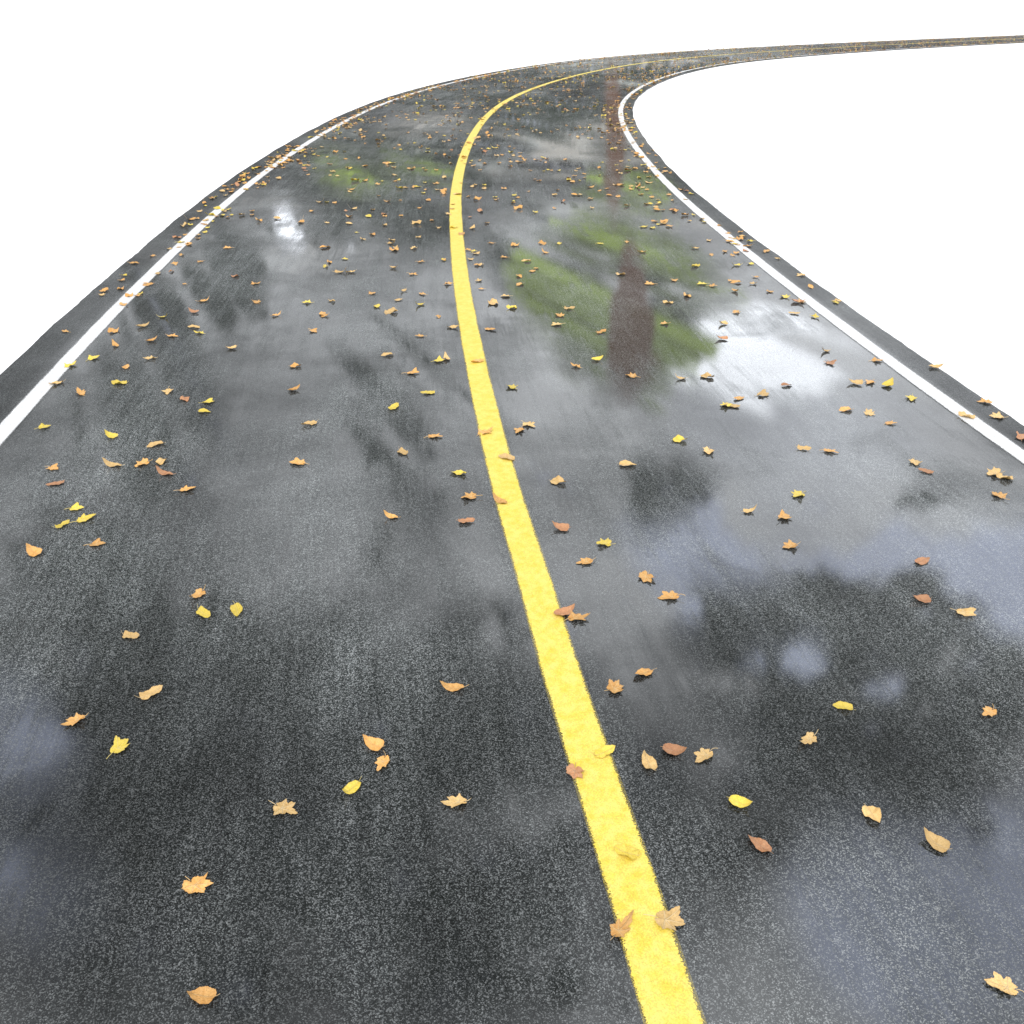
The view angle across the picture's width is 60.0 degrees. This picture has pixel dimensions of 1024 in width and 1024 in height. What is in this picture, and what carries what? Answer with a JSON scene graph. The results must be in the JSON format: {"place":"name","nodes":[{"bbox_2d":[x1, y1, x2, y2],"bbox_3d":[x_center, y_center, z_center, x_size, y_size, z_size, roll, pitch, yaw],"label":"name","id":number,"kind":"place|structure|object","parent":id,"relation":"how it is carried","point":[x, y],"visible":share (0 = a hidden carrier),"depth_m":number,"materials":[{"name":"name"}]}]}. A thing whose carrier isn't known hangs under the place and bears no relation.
{"place":"outdoors","nodes":[
{"label":"outdoors","id":0,"kind":"place"},
{"bbox_2d":[0,35,1023,1023],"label":"road","id":1,"kind":"structure","parent":0,"point":[396,890],"depth_m":4.06,"materials":[{"name":"asphalt"}]},
{"bbox_2d":[26,543,41,556],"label":"fallen leaf","id":2,"kind":"object","parent":1,"relation":"on","point":[33,551],"visible":1,"depth_m":4.52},
{"bbox_2d":[35,423,50,428],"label":"fallen leaf","id":3,"kind":"object","parent":1,"relation":"on","point":[42,425],"visible":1,"depth_m":5.85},
{"bbox_2d":[45,463,57,469],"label":"fallen leaf","id":4,"kind":"object","parent":1,"relation":"on","point":[54,467],"visible":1,"depth_m":5.34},
{"bbox_2d":[46,480,63,485],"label":"fallen leaf","id":5,"kind":"object","parent":1,"relation":"on","point":[55,483],"visible":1,"depth_m":5.17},
{"bbox_2d":[52,519,69,527],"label":"fallen leaf","id":6,"kind":"object","parent":1,"relation":"on","point":[62,524],"visible":1,"depth_m":4.76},
{"bbox_2d":[61,712,88,725],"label":"fallen leaf","id":7,"kind":"object","parent":1,"relation":"on","point":[76,718],"visible":1,"depth_m":3.47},
{"bbox_2d":[66,502,83,509],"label":"fallen leaf","id":8,"kind":"object","parent":1,"relation":"on","point":[75,506],"visible":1,"depth_m":4.92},
{"bbox_2d":[76,387,84,395],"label":"fallen leaf","id":9,"kind":"object","parent":1,"relation":"on","point":[80,392],"visible":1,"depth_m":6.36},
{"bbox_2d":[69,513,94,522],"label":"fallen leaf","id":10,"kind":"object","parent":1,"relation":"on","point":[83,517],"visible":1,"depth_m":4.82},
{"bbox_2d":[86,355,98,360],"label":"fallen leaf","id":11,"kind":"object","parent":1,"relation":"on","point":[90,357],"visible":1,"depth_m":6.98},
{"bbox_2d":[83,538,104,545],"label":"fallen leaf","id":12,"kind":"object","parent":1,"relation":"on","point":[97,542],"visible":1,"depth_m":4.60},
{"bbox_2d":[104,429,117,437],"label":"fallen leaf","id":13,"kind":"object","parent":1,"relation":"on","point":[110,434],"visible":1,"depth_m":5.73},
{"bbox_2d":[107,327,118,332],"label":"fallen leaf","id":14,"kind":"object","parent":1,"relation":"on","point":[112,330],"visible":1,"depth_m":7.54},
{"bbox_2d":[102,457,124,466],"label":"fallen leaf","id":15,"kind":"object","parent":1,"relation":"on","point":[109,464],"visible":1,"depth_m":5.36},
{"bbox_2d":[106,736,129,758],"bbox_3d":[-1.486,0.883,3.332,0.076,0.021,0.112,15,37,21],"label":"fallen leaf","id":16,"kind":"object","parent":1,"relation":"on","point":[119,745],"visible":1,"depth_m":3.35,"materials":[{"name":"plant"}]},
{"bbox_2d":[111,380,126,383],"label":"fallen leaf","id":17,"kind":"object","parent":1,"relation":"on","point":[118,382],"visible":1,"depth_m":6.51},
{"bbox_2d":[121,630,138,638],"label":"fallen leaf","id":18,"kind":"object","parent":1,"relation":"on","point":[127,634],"visible":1,"depth_m":3.93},
{"bbox_2d":[134,458,152,466],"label":"fallen leaf","id":19,"kind":"object","parent":1,"relation":"on","point":[144,461],"visible":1,"depth_m":5.39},
{"bbox_2d":[134,685,162,699],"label":"fallen leaf","id":20,"kind":"object","parent":1,"relation":"on","point":[151,691],"visible":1,"depth_m":3.61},
{"bbox_2d":[147,441,165,446],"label":"fallen leaf","id":21,"kind":"object","parent":1,"relation":"on","point":[151,444],"visible":1,"depth_m":5.62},
{"bbox_2d":[155,458,166,464],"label":"fallen leaf","id":22,"kind":"object","parent":1,"relation":"on","point":[160,461],"visible":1,"depth_m":5.41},
{"bbox_2d":[156,466,175,474],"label":"fallen leaf","id":23,"kind":"object","parent":1,"relation":"on","point":[161,471],"visible":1,"depth_m":5.27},
{"bbox_2d":[161,386,172,393],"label":"fallen leaf","id":24,"kind":"object","parent":1,"relation":"on","point":[167,391],"visible":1,"depth_m":6.38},
{"bbox_2d":[173,485,194,490],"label":"fallen leaf","id":25,"kind":"object","parent":1,"relation":"on","point":[185,488],"visible":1,"depth_m":5.11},
{"bbox_2d":[180,395,188,401],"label":"fallen leaf","id":26,"kind":"object","parent":1,"relation":"on","point":[182,397],"visible":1,"depth_m":6.26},
{"bbox_2d":[181,872,212,893],"bbox_3d":[-1.008,1.179,2.825,0.098,0.017,0.090,23,33,38],"label":"fallen leaf","id":27,"kind":"object","parent":1,"relation":"on","point":[198,884],"visible":1,"depth_m":2.82,"materials":[{"name":"plant"}]},
{"bbox_2d":[189,584,205,597],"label":"fallen leaf","id":28,"kind":"object","parent":1,"relation":"on","point":[199,592],"visible":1,"depth_m":4.21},
{"bbox_2d":[187,986,218,1003],"bbox_3d":[-0.874,1.363,2.506,0.100,0.019,0.050,6,30,8],"label":"fallen leaf","id":29,"kind":"object","parent":1,"relation":"on","point":[204,995],"visible":1,"depth_m":2.51,"materials":[{"name":"plant"}]},
{"bbox_2d":[196,604,210,617],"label":"fallen leaf","id":30,"kind":"object","parent":1,"relation":"on","point":[203,612],"visible":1,"depth_m":4.08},
{"bbox_2d":[198,408,209,411],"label":"fallen leaf","id":31,"kind":"object","parent":1,"relation":"on","point":[203,410],"visible":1,"depth_m":6.07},
{"bbox_2d":[202,398,212,402],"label":"fallen leaf","id":32,"kind":"object","parent":1,"relation":"on","point":[209,400],"visible":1,"depth_m":6.22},
{"bbox_2d":[230,601,242,615],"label":"fallen leaf","id":33,"kind":"object","parent":1,"relation":"on","point":[236,609],"visible":1,"depth_m":4.10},
{"bbox_2d":[268,799,296,814],"bbox_3d":[-0.800,1.027,3.090,0.109,0.015,0.074,-3,30,-5],"label":"fallen leaf","id":34,"kind":"object","parent":1,"relation":"on","point":[284,807],"visible":1,"depth_m":3.09,"materials":[{"name":"plant"}]},
{"bbox_2d":[289,457,309,464],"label":"fallen leaf","id":35,"kind":"object","parent":1,"relation":"on","point":[296,460],"visible":1,"depth_m":5.41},
{"bbox_2d":[301,420,316,424],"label":"fallen leaf","id":36,"kind":"object","parent":1,"relation":"on","point":[312,422],"visible":1,"depth_m":5.90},
{"bbox_2d":[342,776,361,793],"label":"fallen leaf","id":37,"kind":"object","parent":1,"relation":"on","point":[351,787],"visible":1,"depth_m":3.17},
{"bbox_2d":[363,734,384,750],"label":"fallen leaf","id":38,"kind":"object","parent":1,"relation":"on","point":[374,744],"visible":1,"depth_m":3.36,"materials":[{"name":"plant"}]},
{"bbox_2d":[375,752,389,770],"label":"fallen leaf","id":39,"kind":"object","parent":1,"relation":"on","point":[381,761],"visible":1,"depth_m":3.28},
{"bbox_2d":[383,509,397,517],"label":"fallen leaf","id":40,"kind":"object","parent":1,"relation":"on","point":[388,515],"visible":1,"depth_m":4.83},
{"bbox_2d":[384,307,397,313],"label":"fallen leaf","id":41,"kind":"object","parent":1,"relation":"on","point":[390,310],"visible":1,"depth_m":8.00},
{"bbox_2d":[388,402,398,409],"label":"fallen leaf","id":42,"kind":"object","parent":1,"relation":"on","point":[394,406],"visible":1,"depth_m":6.14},
{"bbox_2d":[397,447,407,454],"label":"fallen leaf","id":43,"kind":"object","parent":1,"relation":"on","point":[402,451],"visible":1,"depth_m":5.53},
{"bbox_2d":[405,367,418,373],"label":"fallen leaf","id":44,"kind":"object","parent":1,"relation":"on","point":[413,371],"visible":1,"depth_m":6.71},
{"bbox_2d":[421,391,434,393],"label":"fallen leaf","id":45,"kind":"object","parent":1,"relation":"on","point":[430,392],"visible":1,"depth_m":6.36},
{"bbox_2d":[424,433,441,437],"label":"fallen leaf","id":46,"kind":"object","parent":1,"relation":"on","point":[435,435],"visible":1,"depth_m":5.73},
{"bbox_2d":[440,681,467,691],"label":"fallen leaf","id":47,"kind":"object","parent":1,"relation":"on","point":[452,687],"visible":1,"depth_m":3.63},
{"bbox_2d":[441,793,470,807],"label":"fallen leaf","id":48,"kind":"object","parent":1,"relation":"on","point":[453,801],"visible":1,"depth_m":3.12,"materials":[{"name":"plant"}]},
{"bbox_2d":[451,470,466,474],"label":"fallen leaf","id":49,"kind":"object","parent":1,"relation":"on","point":[458,472],"visible":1,"depth_m":5.28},
{"bbox_2d":[457,517,474,522],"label":"fallen leaf","id":50,"kind":"object","parent":1,"relation":"on","point":[467,519],"visible":1,"depth_m":4.80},
{"bbox_2d":[461,491,481,498],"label":"fallen leaf","id":51,"kind":"object","parent":1,"relation":"on","point":[471,495],"visible":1,"depth_m":5.03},
{"bbox_2d":[478,427,492,434],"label":"fallen leaf","id":52,"kind":"object","parent":1,"relation":"on","point":[484,431],"visible":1,"depth_m":5.78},
{"bbox_2d":[488,298,497,304],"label":"fallen leaf","id":53,"kind":"object","parent":1,"relation":"on","point":[492,301],"visible":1,"depth_m":8.25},
{"bbox_2d":[492,492,506,502],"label":"fallen leaf","id":54,"kind":"object","parent":1,"relation":"on","point":[497,499],"visible":1,"depth_m":4.99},
{"bbox_2d":[498,453,514,459],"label":"fallen leaf","id":55,"kind":"object","parent":1,"relation":"on","point":[507,456],"visible":1,"depth_m":5.46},
{"bbox_2d":[514,427,523,432],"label":"fallen leaf","id":56,"kind":"object","parent":1,"relation":"on","point":[518,429],"visible":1,"depth_m":5.81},
{"bbox_2d":[521,420,534,426],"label":"fallen leaf","id":57,"kind":"object","parent":1,"relation":"on","point":[529,423],"visible":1,"depth_m":5.88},
{"bbox_2d":[550,475,565,483],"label":"fallen leaf","id":58,"kind":"object","parent":1,"relation":"on","point":[557,479],"visible":1,"depth_m":5.19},
{"bbox_2d":[552,521,568,530],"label":"fallen leaf","id":59,"kind":"object","parent":1,"relation":"on","point":[562,526],"visible":1,"depth_m":4.74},
{"bbox_2d":[553,604,574,614],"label":"fallen leaf","id":60,"kind":"object","parent":1,"relation":"on","point":[565,610],"visible":1,"depth_m":4.08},
{"bbox_2d":[566,762,583,778],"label":"fallen leaf","id":61,"kind":"object","parent":1,"relation":"on","point":[573,771],"visible":1,"depth_m":3.24,"materials":[{"name":"plant"}]},
{"bbox_2d":[564,611,589,620],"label":"fallen leaf","id":62,"kind":"object","parent":1,"relation":"on","point":[574,616],"visible":1,"depth_m":4.05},
{"bbox_2d":[576,557,595,563],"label":"fallen leaf","id":63,"kind":"object","parent":1,"relation":"on","point":[586,560],"visible":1,"depth_m":4.45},
{"bbox_2d":[180,35,1023,234],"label":"leaf litter","id":64,"kind":"object","parent":1,"relation":"on","point":[442,191],"visible":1,"depth_m":18.59,"materials":[{"name":"plant"}]},
{"bbox_2d":[591,745,614,757],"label":"fallen leaf","id":65,"kind":"object","parent":1,"relation":"on","point":[603,751],"visible":1,"depth_m":3.33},
{"bbox_2d":[596,538,615,545],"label":"fallen leaf","id":66,"kind":"object","parent":1,"relation":"on","point":[607,542],"visible":1,"depth_m":4.60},
{"bbox_2d":[604,679,623,692],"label":"fallen leaf","id":67,"kind":"object","parent":1,"relation":"on","point":[615,687],"visible":1,"depth_m":3.64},
{"bbox_2d":[610,910,633,938],"bbox_3d":[0.331,1.249,2.680,0.060,0.041,0.105,53,59,54],"label":"fallen leaf","id":68,"kind":"object","parent":1,"relation":"on","point":[619,928],"visible":1,"depth_m":2.70,"materials":[{"name":"plant"}]},
{"bbox_2d":[615,843,639,859],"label":"fallen leaf","id":69,"kind":"object","parent":1,"relation":"on","point":[624,849],"visible":1,"depth_m":2.94,"materials":[{"name":"plant"}]},
{"bbox_2d":[619,460,636,465],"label":"fallen leaf","id":70,"kind":"object","parent":1,"relation":"on","point":[624,463],"visible":1,"depth_m":5.38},
{"bbox_2d":[625,372,637,377],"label":"fallen leaf","id":71,"kind":"object","parent":1,"relation":"on","point":[634,375],"visible":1,"depth_m":6.64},
{"bbox_2d":[638,570,652,581],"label":"fallen leaf","id":72,"kind":"object","parent":1,"relation":"on","point":[644,576],"visible":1,"depth_m":4.33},
{"bbox_2d":[635,668,655,675],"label":"fallen leaf","id":73,"kind":"object","parent":1,"relation":"on","point":[645,672],"visible":1,"depth_m":3.72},
{"bbox_2d":[642,750,657,769],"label":"fallen leaf","id":74,"kind":"object","parent":1,"relation":"on","point":[648,761],"visible":1,"depth_m":3.28,"materials":[{"name":"plant"}]},
{"bbox_2d":[643,906,684,929],"bbox_3d":[0.467,1.240,2.713,0.128,0.025,0.087,7,32,17],"label":"fallen leaf","id":75,"kind":"object","parent":1,"relation":"on","point":[671,919],"visible":1,"depth_m":2.72,"materials":[{"name":"plant"}]},
{"bbox_2d":[658,590,683,598],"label":"fallen leaf","id":76,"kind":"object","parent":1,"relation":"on","point":[670,595],"visible":1,"depth_m":4.19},
{"bbox_2d":[660,743,686,754],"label":"fallen leaf","id":77,"kind":"object","parent":1,"relation":"on","point":[673,749],"visible":1,"depth_m":3.33,"materials":[{"name":"plant"}]},
{"bbox_2d":[671,435,686,441],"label":"fallen leaf","id":78,"kind":"object","parent":1,"relation":"on","point":[678,438],"visible":1,"depth_m":5.69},
{"bbox_2d":[694,748,717,762],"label":"fallen leaf","id":79,"kind":"object","parent":1,"relation":"on","point":[703,754],"visible":1,"depth_m":3.31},
{"bbox_2d":[700,372,713,377],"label":"fallen leaf","id":80,"kind":"object","parent":1,"relation":"on","point":[706,374],"visible":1,"depth_m":6.64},
{"bbox_2d":[703,446,713,453],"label":"fallen leaf","id":81,"kind":"object","parent":1,"relation":"on","point":[707,450],"visible":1,"depth_m":5.54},
{"bbox_2d":[728,795,751,807],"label":"fallen leaf","id":82,"kind":"object","parent":1,"relation":"on","point":[738,801],"visible":1,"depth_m":3.12,"materials":[{"name":"plant"}]},
{"bbox_2d":[742,504,756,512],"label":"fallen leaf","id":83,"kind":"object","parent":1,"relation":"on","point":[748,510],"visible":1,"depth_m":4.89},
{"bbox_2d":[748,835,773,853],"bbox_3d":[0.829,1.106,2.952,0.102,0.018,0.046,22,37,33],"label":"fallen leaf","id":84,"kind":"object","parent":1,"relation":"on","point":[761,845],"visible":1,"depth_m":2.96,"materials":[{"name":"plant"}]},
{"bbox_2d":[756,389,768,395],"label":"fallen leaf","id":85,"kind":"object","parent":1,"relation":"on","point":[763,392],"visible":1,"depth_m":6.34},
{"bbox_2d":[777,509,790,519],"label":"fallen leaf","id":86,"kind":"object","parent":1,"relation":"on","point":[783,515],"visible":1,"depth_m":4.84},
{"bbox_2d":[782,539,798,548],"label":"fallen leaf","id":87,"kind":"object","parent":1,"relation":"on","point":[790,544],"visible":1,"depth_m":4.58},
{"bbox_2d":[790,490,805,496],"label":"fallen leaf","id":88,"kind":"object","parent":1,"relation":"on","point":[797,493],"visible":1,"depth_m":5.06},
{"bbox_2d":[796,445,811,449],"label":"fallen leaf","id":89,"kind":"object","parent":1,"relation":"on","point":[799,447],"visible":1,"depth_m":5.57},
{"bbox_2d":[799,730,817,743],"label":"fallen leaf","id":90,"kind":"object","parent":1,"relation":"on","point":[809,738],"visible":1,"depth_m":3.38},
{"bbox_2d":[822,448,838,452],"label":"fallen leaf","id":91,"kind":"object","parent":1,"relation":"on","point":[828,450],"visible":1,"depth_m":5.54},
{"bbox_2d":[833,701,852,709],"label":"fallen leaf","id":92,"kind":"object","parent":1,"relation":"on","point":[842,705],"visible":1,"depth_m":3.54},
{"bbox_2d":[839,406,850,410],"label":"fallen leaf","id":93,"kind":"object","parent":1,"relation":"on","point":[844,408],"visible":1,"depth_m":6.10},
{"bbox_2d":[849,379,864,383],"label":"fallen leaf","id":94,"kind":"object","parent":1,"relation":"on","point":[857,381],"visible":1,"depth_m":6.52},
{"bbox_2d":[864,408,874,415],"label":"fallen leaf","id":95,"kind":"object","parent":1,"relation":"on","point":[870,412],"visible":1,"depth_m":6.05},
{"bbox_2d":[862,805,881,822],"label":"fallen leaf","id":96,"kind":"object","parent":1,"relation":"on","point":[873,813],"visible":1,"depth_m":3.07,"materials":[{"name":"plant"}]},
{"bbox_2d":[882,377,893,385],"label":"fallen leaf","id":97,"kind":"object","parent":1,"relation":"on","point":[889,382],"visible":1,"depth_m":6.50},
{"bbox_2d":[910,458,921,464],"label":"fallen leaf","id":98,"kind":"object","parent":1,"relation":"on","point":[915,462],"visible":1,"depth_m":5.41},
{"bbox_2d":[912,594,931,602],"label":"fallen leaf","id":99,"kind":"object","parent":1,"relation":"on","point":[925,598],"visible":1,"depth_m":4.17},
{"bbox_2d":[915,557,929,564],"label":"fallen leaf","id":100,"kind":"object","parent":1,"relation":"on","point":[922,560],"visible":1,"depth_m":4.46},
{"bbox_2d":[918,468,933,472],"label":"fallen leaf","id":101,"kind":"object","parent":1,"relation":"on","point":[926,470],"visible":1,"depth_m":5.31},
{"bbox_2d":[929,363,943,367],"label":"fallen leaf","id":102,"kind":"object","parent":1,"relation":"on","point":[936,365],"visible":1,"depth_m":6.80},
{"bbox_2d":[924,827,951,852],"bbox_3d":[1.417,1.092,2.956,0.062,0.036,0.100,-22,37,-35],"label":"fallen leaf","id":103,"kind":"object","parent":1,"relation":"on","point":[939,843],"visible":1,"depth_m":2.96,"materials":[{"name":"plant"}]},
{"bbox_2d":[950,607,975,615],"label":"fallen leaf","id":104,"kind":"object","parent":1,"relation":"on","point":[967,611],"visible":1,"depth_m":4.07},
{"bbox_2d":[958,411,975,418],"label":"fallen leaf","id":105,"kind":"object","parent":1,"relation":"on","point":[960,413],"visible":1,"depth_m":6.00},
{"bbox_2d":[978,398,995,402],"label":"fallen leaf","id":106,"kind":"object","parent":1,"relation":"on","point":[986,401],"visible":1,"depth_m":6.22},
{"bbox_2d":[982,705,996,716],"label":"fallen leaf","id":107,"kind":"object","parent":1,"relation":"on","point":[989,711],"visible":1,"depth_m":3.51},
{"bbox_2d":[987,467,1004,474],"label":"fallen leaf","id":108,"kind":"object","parent":1,"relation":"on","point":[994,470],"visible":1,"depth_m":5.29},
{"bbox_2d":[989,412,1008,417],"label":"fallen leaf","id":109,"kind":"object","parent":1,"relation":"on","point":[997,415],"visible":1,"depth_m":6.00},
{"bbox_2d":[992,492,1009,499],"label":"fallen leaf","id":110,"kind":"object","parent":1,"relation":"on","point":[1000,494],"visible":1,"depth_m":5.04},
{"bbox_2d":[984,971,1023,994],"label":"fallen leaf","id":111,"kind":"object","parent":1,"relation":"on","point":[1005,985],"visible":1,"depth_m":2.54,"materials":[{"name":"plant"}]},
{"bbox_2d":[996,473,1014,478],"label":"fallen leaf","id":112,"kind":"object","parent":1,"relation":"on","point":[999,475],"visible":1,"depth_m":5.23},
{"bbox_2d":[1016,431,1023,440],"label":"fallen leaf","id":113,"kind":"object","parent":1,"relation":"on","point":[1020,436],"visible":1,"depth_m":5.71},
{"bbox_2d":[0,0,1023,425],"bbox_3d":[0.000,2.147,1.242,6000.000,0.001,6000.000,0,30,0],"label":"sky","id":114,"kind":"structure","parent":0,"point":[884,190],"depth_m":21.09,"materials":[{"name":"white"}]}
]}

